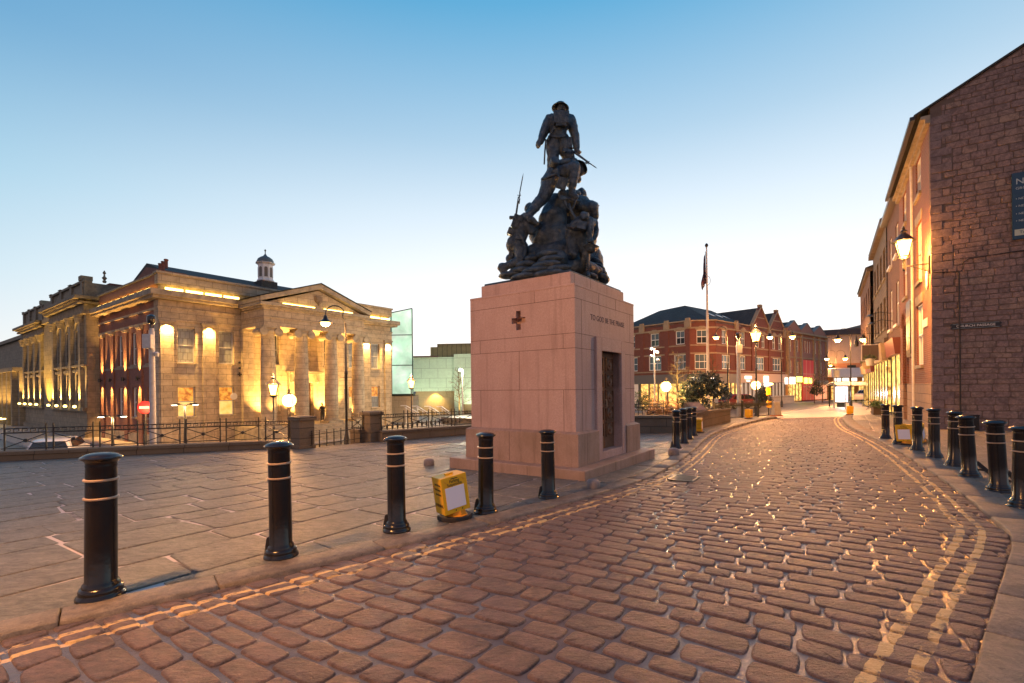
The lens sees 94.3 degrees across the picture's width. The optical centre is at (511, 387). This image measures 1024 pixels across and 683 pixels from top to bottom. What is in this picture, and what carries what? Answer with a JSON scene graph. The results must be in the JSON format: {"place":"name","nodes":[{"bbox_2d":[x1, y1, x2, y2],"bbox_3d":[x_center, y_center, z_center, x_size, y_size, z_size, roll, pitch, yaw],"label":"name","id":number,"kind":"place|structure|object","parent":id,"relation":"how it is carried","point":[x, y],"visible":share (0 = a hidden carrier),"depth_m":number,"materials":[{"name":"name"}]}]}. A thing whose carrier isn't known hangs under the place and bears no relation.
{"place":"outdoors","nodes":[
{"label":"outdoors","id":0,"kind":"place"},
{"bbox_2d":[0,423,142,447],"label":"side pavement","id":1,"kind":"structure","parent":0,"point":[9,439],"depth_m":43.70,"materials":[{"name":"grey stone"}]},
{"bbox_2d":[0,440,343,450],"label":"road","id":2,"kind":"structure","parent":0,"point":[18,446],"depth_m":36.86,"materials":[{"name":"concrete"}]},
{"bbox_2d":[26,436,89,449],"bbox_3d":[-25.720,3.623,27.000,2.200,1.650,4.600,-1,0,-32],"label":"white car","id":3,"kind":"object","parent":2,"relation":"on","point":[61,439],"visible":0.16,"depth_m":25.59,"materials":[{"name":"grey paint"}]},
{"bbox_2d":[0,271,121,437],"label":"library building","id":4,"kind":"structure","parent":2,"relation":"on","point":[49,366],"depth_m":48.63,"materials":[{"name":"beige stone"}]},
{"bbox_2d":[137,401,148,444],"bbox_3d":[-20.813,2.580,26.970,0.720,3.631,0.138,-1,0,-17],"label":"no entry sign","id":5,"kind":"object","parent":2,"relation":"on","point":[143,407],"visible":0.69,"depth_m":26.92,"materials":[{"name":"red metal"}]},
{"bbox_2d":[89,249,399,444],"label":"town hall","id":6,"kind":"structure","parent":2,"relation":"on","point":[227,347],"depth_m":39.54,"materials":[{"name":"stone"}]},
{"bbox_2d":[176,328,196,364],"bbox_3d":[-25.213,-3.198,36.695,0.420,2.820,1.400,-1,0,36],"label":"window","id":7,"kind":"structure","parent":6,"relation":"in","point":[185,336],"depth_m":36.84,"materials":[{"name":"glass"}]},
{"bbox_2d":[177,387,197,418],"bbox_3d":[-25.166,1.157,36.695,0.420,2.450,1.400,-1,0,36],"label":"window","id":8,"kind":"structure","parent":6,"relation":"in","point":[185,395],"depth_m":36.86,"materials":[{"name":"glass"}]},
{"bbox_2d":[218,331,235,365],"bbox_3d":[-23.532,-3.216,39.037,0.420,2.820,1.370,-1,0,36],"label":"window","id":9,"kind":"structure","parent":6,"relation":"in","point":[225,338],"depth_m":39.20,"materials":[{"name":"glass"}]},
{"bbox_2d":[218,387,236,416],"bbox_3d":[-23.485,1.139,39.037,0.420,2.450,1.370,-1,0,36],"label":"window","id":10,"kind":"structure","parent":6,"relation":"in","point":[225,402],"depth_m":39.15,"materials":[{"name":"glass"}]},
{"bbox_2d":[371,344,380,369],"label":"window","id":11,"kind":"structure","parent":6,"relation":"in","point":[374,347],"depth_m":51.41,"materials":[{"name":"glass"}]},
{"bbox_2d":[371,386,380,408],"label":"window","id":12,"kind":"structure","parent":6,"relation":"in","point":[375,397],"depth_m":51.39,"materials":[{"name":"glass"}]},
{"bbox_2d":[389,308,418,421],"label":"glass tower","id":13,"kind":"structure","parent":2,"relation":"on","point":[402,353],"depth_m":58.05,"materials":[{"name":"teal"}]},
{"bbox_2d":[358,418,460,429],"bbox_3d":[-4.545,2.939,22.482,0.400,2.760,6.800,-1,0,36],"label":"railing","id":14,"kind":"object","parent":2,"relation":"on","point":[430,421],"visible":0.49,"depth_m":22.79,"materials":[{"name":"black metal"}]},
{"bbox_2d":[413,343,470,414],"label":"cinema building","id":15,"kind":"structure","parent":2,"relation":"on","point":[434,372],"depth_m":72.81,"materials":[{"name":"green"}]},
{"bbox_2d":[221,415,457,443],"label":"pavement","id":16,"kind":"structure","parent":0,"point":[419,424],"depth_m":54.41,"materials":[{"name":"grey stone"}]},
{"bbox_2d":[442,369,469,413],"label":"bare tree","id":17,"kind":"object","parent":16,"relation":"on","point":[457,389],"visible":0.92,"depth_m":61.97,"materials":[{"name":"brown plant"}]},
{"bbox_2d":[1,418,740,597],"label":"square","id":18,"kind":"structure","parent":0,"point":[77,518],"depth_m":5.82,"materials":[{"name":"grey stone"}]},
{"bbox_2d":[0,440,262,461],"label":"terrace wall","id":19,"kind":"structure","parent":18,"relation":"on","point":[44,454],"depth_m":12.92,"materials":[{"name":"stone"}]},
{"bbox_2d":[0,417,261,450],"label":"railing","id":20,"kind":"object","parent":19,"relation":"on","point":[45,432],"visible":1,"depth_m":12.99,"materials":[{"name":"black metal"}]},
{"bbox_2d":[260,440,290,448],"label":"terrace wall","id":21,"kind":"structure","parent":18,"relation":"on","point":[263,443],"depth_m":13.91,"materials":[{"name":"stone"}]},
{"bbox_2d":[263,416,290,440],"bbox_3d":[-6.961,1.210,14.068,0.858,0.715,0.060,-1,0,8],"label":"railing","id":22,"kind":"object","parent":21,"relation":"on","point":[270,424],"visible":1,"depth_m":14.05,"materials":[{"name":"black metal"}]},
{"bbox_2d":[0,416,767,620],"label":"square flagstones","id":23,"kind":"object","parent":18,"relation":"on","point":[32,551],"visible":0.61,"depth_m":6.34,"materials":[{"name":"grey stone"}]},
{"bbox_2d":[74,451,126,604],"bbox_3d":[-2.963,0.989,3.424,0.290,1.048,0.290,0,0,0],"label":"bollard","id":24,"kind":"object","parent":23,"relation":"on","point":[103,581],"visible":0.98,"depth_m":3.35,"materials":[{"name":"black metal"}]},
{"bbox_2d":[263,441,298,560],"bbox_3d":[-2.070,0.996,4.237,0.290,1.037,0.290,-2,1,-40],"label":"bollard","id":25,"kind":"object","parent":23,"relation":"on","point":[280,545],"visible":0.99,"depth_m":4.16,"materials":[{"name":"black metal"}]},
{"bbox_2d":[288,415,316,448],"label":"stone pillar","id":26,"kind":"structure","parent":23,"relation":"on","point":[302,427],"depth_m":13.86,"materials":[{"name":"brown stone"}]},
{"bbox_2d":[310,426,363,446],"bbox_3d":[-5.419,1.519,14.807,0.036,0.518,2.001,-1,0,31],"label":"stair railing","id":27,"kind":"object","parent":26,"relation":"attached to","point":[334,436],"visible":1,"depth_m":14.71,"materials":[{"name":"black metal"}]},
{"bbox_2d":[359,411,383,442],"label":"stone pillar","id":28,"kind":"structure","parent":23,"relation":"on","point":[372,423],"depth_m":15.74,"materials":[{"name":"brown stone"}]},
{"bbox_2d":[383,435,410,533],"bbox_3d":[-1.227,1.011,5.020,0.294,1.009,0.290,-1,-1,10],"label":"bollard","id":29,"kind":"object","parent":23,"relation":"on","point":[395,521],"visible":1,"depth_m":4.94,"materials":[{"name":"black metal"}]},
{"bbox_2d":[432,470,472,522],"bbox_3d":[-0.678,1.237,5.462,0.435,0.542,0.351,-1,0,-36],"label":"parking sign","id":30,"kind":"object","parent":23,"relation":"on","point":[451,496],"visible":1,"depth_m":5.36,"materials":[{"name":"yellow plastic"}]},
{"bbox_2d":[473,432,497,514],"bbox_3d":[-0.317,1.027,5.747,0.290,0.977,0.290,0,0,-30],"label":"bollard","id":31,"kind":"object","parent":23,"relation":"on","point":[484,503],"visible":0.98,"depth_m":5.67,"materials":[{"name":"black metal"}]},
{"bbox_2d":[538,429,558,499],"bbox_3d":[0.492,1.045,6.512,0.290,0.945,0.290,-1,0,20],"label":"bollard","id":32,"kind":"object","parent":23,"relation":"on","point":[547,491],"visible":0.99,"depth_m":6.43,"materials":[{"name":"black metal"}]},
{"bbox_2d":[450,271,654,480],"bbox_3d":[0.936,-0.105,9.991,3.011,3.930,3.371,-1,0,36],"label":"war memorial pedestal","id":33,"kind":"object","parent":23,"relation":"on","point":[555,352],"visible":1,"depth_m":8.88,"materials":[{"name":"pink stone"}]},
{"bbox_2d":[484,101,620,290],"bbox_3d":[0.926,-4.045,9.934,2.131,3.996,2.425,-1,0,36],"label":"soldiers sculpture","id":34,"kind":"object","parent":33,"relation":"on","point":[562,232],"visible":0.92,"depth_m":9.52,"materials":[{"name":"brown metal"}]},
{"bbox_2d":[602,352,603,448],"bbox_3d":[1.699,0.257,9.278,0.114,1.910,0.455,-1,0,36],"label":"door frame","id":35,"kind":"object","parent":33,"relation":"in","point":[602,352],"depth_m":9.40,"materials":[{"name":"stone"}]},
{"bbox_2d":[603,353,613,447],"bbox_3d":[1.970,0.254,9.656,0.114,1.910,0.455,-1,0,36],"label":"door","id":36,"kind":"structure","parent":33,"relation":"in","point":[608,357],"depth_m":9.60,"materials":[{"name":"brown metal"}]},
{"bbox_2d":[670,410,681,448],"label":"bollard","id":37,"kind":"object","parent":23,"relation":"on","point":[675,442],"visible":0.95,"depth_m":12.24,"materials":[{"name":"black metal"}]},
{"bbox_2d":[678,408,688,443],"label":"bollard","id":38,"kind":"object","parent":23,"relation":"on","point":[683,427],"visible":0.88,"depth_m":13.43,"materials":[{"name":"black metal"}]},
{"bbox_2d":[686,407,693,439],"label":"bollard","id":39,"kind":"object","parent":23,"relation":"on","point":[689,424],"visible":0.69,"depth_m":14.59,"materials":[{"name":"black metal"}]},
{"bbox_2d":[724,400,771,418],"bbox_3d":[13.890,1.250,27.760,4.640,1.073,0.144,-1,0,-31],"label":"street railing","id":40,"kind":"object","parent":23,"relation":"on","point":[751,404],"visible":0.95,"depth_m":27.70,"materials":[{"name":"black metal"}]},
{"bbox_2d":[377,424,471,441],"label":"terrace wall","id":41,"kind":"structure","parent":18,"relation":"on","point":[430,432],"depth_m":16.75,"materials":[{"name":"stone"}]},
{"bbox_2d":[379,408,471,430],"bbox_3d":[-2.954,1.107,17.131,4.011,0.700,0.060,-1,0,-43],"label":"railing","id":42,"kind":"object","parent":41,"relation":"on","point":[428,415],"visible":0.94,"depth_m":16.97,"materials":[{"name":"black metal"}]},
{"bbox_2d":[669,408,730,427],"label":"garden wall","id":43,"kind":"structure","parent":18,"relation":"on","point":[715,417],"depth_m":20.89,"materials":[{"name":"stone"}]},
{"bbox_2d":[684,402,708,415],"bbox_3d":[7.620,0.888,19.622,0.840,0.576,0.550,-1,0,-29],"label":"memorial tablet","id":44,"kind":"object","parent":43,"relation":"attached to","point":[700,407],"visible":0.64,"depth_m":19.55,"materials":[{"name":"stone"}]},
{"bbox_2d":[0,417,1010,682],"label":"road","id":45,"kind":"structure","parent":0,"point":[38,657],"depth_m":3.33,"materials":[{"name":"stone"}]},
{"bbox_2d":[0,417,776,640],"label":"kerb","id":46,"kind":"structure","parent":45,"relation":"on","point":[34,622],"depth_m":3.97,"materials":[{"name":"stone"}]},
{"bbox_2d":[586,478,599,488],"bbox_3d":[1.218,1.445,7.133,0.210,0.150,0.210,-1,0,0],"label":"stone stub","id":47,"kind":"object","parent":46,"relation":"on","point":[592,483],"visible":0.98,"depth_m":7.05,"materials":[{"name":"stone"}]},
{"bbox_2d":[667,474,699,482],"bbox_3d":[2.837,1.508,7.830,0.400,0.042,0.500,-1,0,34],"label":"drain grate","id":48,"kind":"object","parent":45,"relation":"on","point":[683,478],"visible":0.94,"depth_m":7.79,"materials":[{"name":"black metal"}]},
{"bbox_2d":[0,0,1023,386],"label":"sky","id":49,"kind":"structure","parent":0,"point":[378,152],"materials":[{"name":"blue"}]},
{"bbox_2d":[441,401,863,424],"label":"road","id":50,"kind":"structure","parent":0,"point":[795,406],"depth_m":45.01,"materials":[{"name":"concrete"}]},
{"bbox_2d":[657,349,688,406],"bbox_3d":[9.432,-0.079,27.064,2.398,4.196,2.166,-1,0,0],"label":"bare tree","id":51,"kind":"object","parent":50,"relation":"on","point":[676,375],"visible":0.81,"depth_m":26.98,"materials":[{"name":"brown plant"}]},
{"bbox_2d":[712,327,730,406],"bbox_3d":[14.197,-1.154,32.133,1.198,5.922,0.527,-1,0,20],"label":"street lamp","id":52,"kind":"object","parent":50,"relation":"on","point":[715,336],"visible":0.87,"depth_m":31.98,"materials":[{"name":"black metal"}]},
{"bbox_2d":[718,394,759,408],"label":"parked car","id":53,"kind":"object","parent":50,"relation":"on","point":[746,398],"visible":0.27,"depth_m":47.14,"materials":[{"name":"red paint"}]},
{"bbox_2d":[750,324,761,415],"bbox_3d":[15.121,-1.099,29.395,0.665,5.673,0.665,-1,0,45],"label":"lantern lamp","id":54,"kind":"object","parent":50,"relation":"on","point":[755,333],"visible":0.91,"depth_m":29.35,"materials":[{"name":"black metal"}]},
{"bbox_2d":[752,384,773,402],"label":"conical evergreen","id":55,"kind":"object","parent":50,"relation":"on","point":[762,396],"visible":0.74,"depth_m":41.80,"materials":[{"name":"green plant"}]},
{"bbox_2d":[766,326,795,406],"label":"street lamp","id":56,"kind":"object","parent":50,"relation":"on","point":[791,336],"visible":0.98,"depth_m":49.96,"materials":[{"name":"black metal"}]},
{"bbox_2d":[823,325,862,399],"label":"grey block","id":57,"kind":"structure","parent":50,"relation":"on","point":[838,362],"depth_m":90.46,"materials":[{"name":"grey concrete"}]},
{"bbox_2d":[857,265,873,407],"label":"terrace","id":58,"kind":"structure","parent":50,"relation":"on","point":[865,292],"depth_m":42.48,"materials":[{"name":"brown brick"}]},
{"bbox_2d":[868,218,890,412],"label":"stone mullioned house","id":59,"kind":"structure","parent":50,"relation":"on","point":[877,255],"depth_m":32.85,"materials":[{"name":"beige stone"}]},
{"bbox_2d":[860,342,881,360],"bbox_3d":[23.812,-2.357,31.277,1.400,1.200,0.072,-1,0,34],"label":"hanging sign","id":60,"kind":"object","parent":59,"relation":"attached to","point":[869,348],"visible":0.84,"depth_m":31.33,"materials":[{"name":"brown"}]},
{"bbox_2d":[880,360,890,411],"bbox_3d":[25.273,-0.128,32.179,0.130,3.250,5.900,-1,0,34],"label":"shop window","id":61,"kind":"structure","parent":59,"relation":"in","point":[889,363],"depth_m":30.62,"materials":[{"name":"yellow glass"}]},
{"bbox_2d":[635,400,832,409],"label":"pavement","id":62,"kind":"structure","parent":0,"point":[780,403],"depth_m":70.88,"materials":[{"name":"grey stone"}]},
{"bbox_2d":[634,304,787,405],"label":"brick shops","id":63,"kind":"structure","parent":62,"relation":"on","point":[681,330],"depth_m":63.94,"materials":[{"name":"brick"}]},
{"bbox_2d":[649,356,660,370],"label":"window","id":64,"kind":"structure","parent":63,"relation":"in","point":[651,360],"depth_m":63.70,"materials":[{"name":"white glass"}]},
{"bbox_2d":[641,384,686,405],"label":"shop window","id":65,"kind":"structure","parent":63,"relation":"in","point":[644,387],"depth_m":63.09,"materials":[{"name":"yellow glass"}]},
{"bbox_2d":[674,354,685,369],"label":"window","id":66,"kind":"structure","parent":63,"relation":"in","point":[683,365],"depth_m":60.80,"materials":[{"name":"grey glass"}]},
{"bbox_2d":[695,354,705,368],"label":"window","id":67,"kind":"structure","parent":63,"relation":"in","point":[700,359],"depth_m":59.86,"materials":[{"name":"white glass"}]},
{"bbox_2d":[711,395,794,405],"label":"planter wall","id":68,"kind":"structure","parent":62,"relation":"on","point":[788,399],"depth_m":68.04,"materials":[{"name":"brick"}]},
{"bbox_2d":[783,320,829,401],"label":"gabled shops","id":69,"kind":"structure","parent":62,"relation":"on","point":[806,349],"depth_m":77.61,"materials":[{"name":"brown brick"}]},
{"bbox_2d":[788,383,800,400],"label":"shop window","id":70,"kind":"structure","parent":69,"relation":"in","point":[789,385],"depth_m":75.28,"materials":[{"name":"yellow glass"}]},
{"bbox_2d":[777,403,870,418],"bbox_3d":[29.944,2.033,44.837,6.021,0.872,45.295,-1,0,34],"label":"crossing","id":71,"kind":"object","parent":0,"point":[836,411],"visible":0.59,"depth_m":34.51,"materials":[{"name":"beige stone"}]},
{"bbox_2d":[826,382,867,406],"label":"bus shelter","id":72,"kind":"object","parent":71,"relation":"on","point":[842,389],"visible":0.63,"depth_m":46.27,"materials":[{"name":"grey"}]},
{"bbox_2d":[833,328,865,405],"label":"street lamp","id":73,"kind":"object","parent":71,"relation":"on","point":[839,339],"visible":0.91,"depth_m":44.97,"materials":[{"name":"black metal"}]},
{"label":"ground","id":74,"kind":"structure","parent":0,"visible":0},
{"bbox_2d":[142,314,158,443],"bbox_3d":[-13.953,0.734,18.440,0.500,7.174,0.400,-1,0,0],"label":"camera pole","id":75,"kind":"object","parent":74,"relation":"on","point":[148,341],"visible":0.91,"depth_m":18.41,"materials":[{"name":"metal"}]},
{"bbox_2d":[265,374,280,439],"bbox_3d":[-10.540,1.749,21.000,0.610,4.770,0.610,-1,0,0],"label":"lantern lamp","id":76,"kind":"object","parent":74,"relation":"on","point":[273,383],"visible":0.64,"depth_m":20.90,"materials":[{"name":"black metal"}]},
{"bbox_2d":[318,305,351,444],"bbox_3d":[-6.616,-0.203,17.802,1.198,5.788,0.527,-1,0,-32],"label":"street lamp","id":77,"kind":"object","parent":74,"relation":"on","point":[325,322],"visible":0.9,"depth_m":17.95,"materials":[{"name":"black metal"}]},
{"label":"garden soil","id":78,"kind":"structure","parent":0,"visible":0},
{"bbox_2d":[646,397,689,414],"bbox_3d":[7.760,1.121,22.616,2.964,1.385,0.919,-1,0,0],"label":"brown hedge","id":79,"kind":"object","parent":78,"relation":"on","point":[667,410],"visible":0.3,"depth_m":22.51,"materials":[{"name":"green plant"}]},
{"bbox_2d":[676,370,732,409],"bbox_3d":[9.024,0.422,22.114,2.542,2.566,2.032,-1,0,0],"label":"rhododendron bush","id":80,"kind":"object","parent":78,"relation":"on","point":[696,393],"visible":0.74,"depth_m":22.07,"materials":[{"name":"green plant"}]},
{"bbox_2d":[701,243,710,408],"bbox_3d":[10.239,-3.029,25.006,0.452,9.175,0.251,-1,0,0],"label":"flagpole","id":81,"kind":"object","parent":78,"relation":"on","point":[704,280],"visible":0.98,"depth_m":24.97,"materials":[{"name":"white metal"}]},
{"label":"terrace","id":82,"kind":"structure","parent":0,"visible":0},
{"bbox_2d":[281,389,296,439],"bbox_3d":[-7.130,0.944,15.201,0.435,1.907,0.454,-1,0,0],"label":"globe lamp","id":83,"kind":"object","parent":82,"relation":"on","point":[289,400],"visible":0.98,"depth_m":15.12,"materials":[{"name":"white glass"}]},
{"bbox_2d":[349,429,364,443],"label":"terrace wall","id":84,"kind":"structure","parent":82,"relation":"on","point":[357,433],"depth_m":15.73,"materials":[{"name":"stone"}]},
{"bbox_2d":[634,390,652,410],"bbox_3d":[6.074,0.614,22.196,1.046,1.030,0.744,-1,0,0],"label":"green shrub","id":85,"kind":"object","parent":82,"relation":"on","point":[645,397],"visible":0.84,"depth_m":22.14,"materials":[{"name":"green plant"}]},
{"bbox_2d":[635,415,671,432],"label":"garden wall","id":86,"kind":"structure","parent":82,"relation":"on","point":[655,423],"depth_m":17.20,"materials":[{"name":"stone"}]},
{"bbox_2d":[736,332,743,417],"bbox_3d":[14.383,-0.762,29.940,0.500,5.454,0.400,-1,0,0],"label":"camera pole","id":87,"kind":"object","parent":82,"relation":"on","point":[739,349],"visible":0.94,"depth_m":29.89,"materials":[{"name":"metal"}]},
{"bbox_2d":[842,415,1023,682],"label":"kerb","id":88,"kind":"structure","parent":82,"relation":"on","point":[1001,657],"depth_m":3.39,"materials":[{"name":"stone"}]},
{"bbox_2d":[880,404,891,438],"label":"bollard","id":89,"kind":"object","parent":88,"relation":"on","point":[885,420],"visible":0.99,"depth_m":13.65,"materials":[{"name":"black metal"}]},
{"bbox_2d":[891,405,903,444],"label":"bollard","id":90,"kind":"object","parent":88,"relation":"on","point":[897,415],"visible":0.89,"depth_m":12.16,"materials":[{"name":"black metal"}]},
{"bbox_2d":[909,406,924,450],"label":"bollard","id":91,"kind":"object","parent":88,"relation":"on","point":[917,435],"visible":1,"depth_m":10.83,"materials":[{"name":"black metal"}]},
{"bbox_2d":[982,420,1011,493],"bbox_3d":[6.622,0.913,6.386,0.485,0.975,0.290,-4,0,0],"label":"bollard","id":92,"kind":"object","parent":88,"relation":"on","point":[999,472],"visible":0.95,"depth_m":6.32,"materials":[{"name":"black metal"}]},
{"bbox_2d":[1005,425,1023,508],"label":"bollard","id":93,"kind":"object","parent":88,"relation":"on","point":[1016,500],"visible":1,"depth_m":5.47,"materials":[{"name":"black metal"}]},
{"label":"pavement","id":94,"kind":"structure","parent":0,"visible":0},
{"bbox_2d":[880,196,900,414],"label":"brown brick house","id":95,"kind":"structure","parent":94,"relation":"on","point":[890,220],"depth_m":26.68,"materials":[{"name":"white brick"}]},
{"bbox_2d":[892,354,899,407],"bbox_3d":[21.194,-0.159,26.065,0.130,3.200,4.400,-1,0,34],"label":"shop window","id":96,"kind":"structure","parent":95,"relation":"in","point":[898,356],"depth_m":26.00,"materials":[{"name":"yellow glass"}]},
{"bbox_2d":[852,413,1011,497],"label":"pavement flagstones","id":97,"kind":"object","parent":94,"relation":"on","point":[875,425],"visible":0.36,"depth_m":12.91,"materials":[{"name":"grey stone"}]},
{"bbox_2d":[870,400,881,414],"bbox_3d":[21.870,1.173,28.502,0.692,0.850,2.357,-1,0,34],"label":"planter","id":98,"kind":"object","parent":97,"relation":"on","point":[875,405],"visible":0.99,"depth_m":27.83,"materials":[{"name":"brown wood"}]},
{"bbox_2d":[895,424,911,445],"bbox_3d":[10.025,1.188,12.076,0.351,0.542,0.435,-1,4,-42],"label":"parking sign","id":99,"kind":"object","parent":97,"relation":"on","point":[904,433],"visible":0.98,"depth_m":12.01,"materials":[{"name":"plastic"}]},
{"bbox_2d":[925,408,943,457],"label":"bollard","id":100,"kind":"object","parent":97,"relation":"on","point":[934,446],"visible":0.99,"depth_m":9.66,"materials":[{"name":"black metal"}]},
{"bbox_2d":[944,411,963,466],"bbox_3d":[8.026,0.925,8.611,0.290,1.006,0.290,0,1,19],"label":"bollard","id":101,"kind":"object","parent":97,"relation":"on","point":[953,453],"visible":0.81,"depth_m":8.55,"materials":[{"name":"black metal"}]},
{"bbox_2d":[955,415,988,477],"bbox_3d":[7.309,0.920,7.511,0.485,0.989,0.290,-4,0,0],"label":"bollard","id":102,"kind":"object","parent":97,"relation":"on","point":[970,463],"visible":0.99,"depth_m":7.45,"materials":[{"name":"black metal"}]},
{"bbox_2d":[885,43,1023,430],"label":"corner building","id":103,"kind":"structure","parent":94,"relation":"on","point":[960,160],"depth_m":16.30,"materials":[{"name":"brick"}]},
{"bbox_2d":[891,226,929,273],"bbox_3d":[14.572,-5.013,17.422,1.032,1.850,0.693,-1,0,11],"label":"wall lantern","id":104,"kind":"object","parent":103,"relation":"attached to","point":[902,241],"depth_m":17.33,"materials":[{"name":"white glass"}]},
{"bbox_2d":[913,157,920,205],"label":"window","id":105,"kind":"structure","parent":103,"relation":"in","point":[919,163],"depth_m":19.35,"materials":[{"name":"glass"}]},
{"bbox_2d":[914,223,921,288],"bbox_3d":[16.393,-5.362,19.072,0.240,2.490,1.500,-1,0,34],"label":"window","id":106,"kind":"structure","parent":103,"relation":"in","point":[919,281],"depth_m":19.51,"materials":[{"name":"yellow glass"}]},
{"bbox_2d":[914,303,923,368],"bbox_3d":[16.442,-2.063,19.093,0.240,2.590,1.750,-1,0,34],"label":"window","id":107,"kind":"structure","parent":103,"relation":"in","point":[920,309],"depth_m":19.59,"materials":[{"name":"yellow glass"}]},
{"bbox_2d":[950,321,1001,329],"bbox_3d":[15.762,-2.115,16.143,1.280,0.190,0.033,-1,0,34],"label":"passage sign","id":108,"kind":"object","parent":103,"relation":"attached to","point":[978,325],"visible":1,"depth_m":16.11,"materials":[{"name":"black metal"}]},
{"bbox_2d":[933,250,1023,411],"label":"wall cable","id":109,"kind":"object","parent":103,"relation":"attached to","point":[959,320],"depth_m":16.34,"materials":[{"name":"black metal"}]},
{"bbox_2d":[1011,171,1023,239],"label":"letting sign","id":110,"kind":"object","parent":103,"relation":"attached to","point":[1017,189],"visible":1,"depth_m":15.54,"materials":[{"name":"blue"}]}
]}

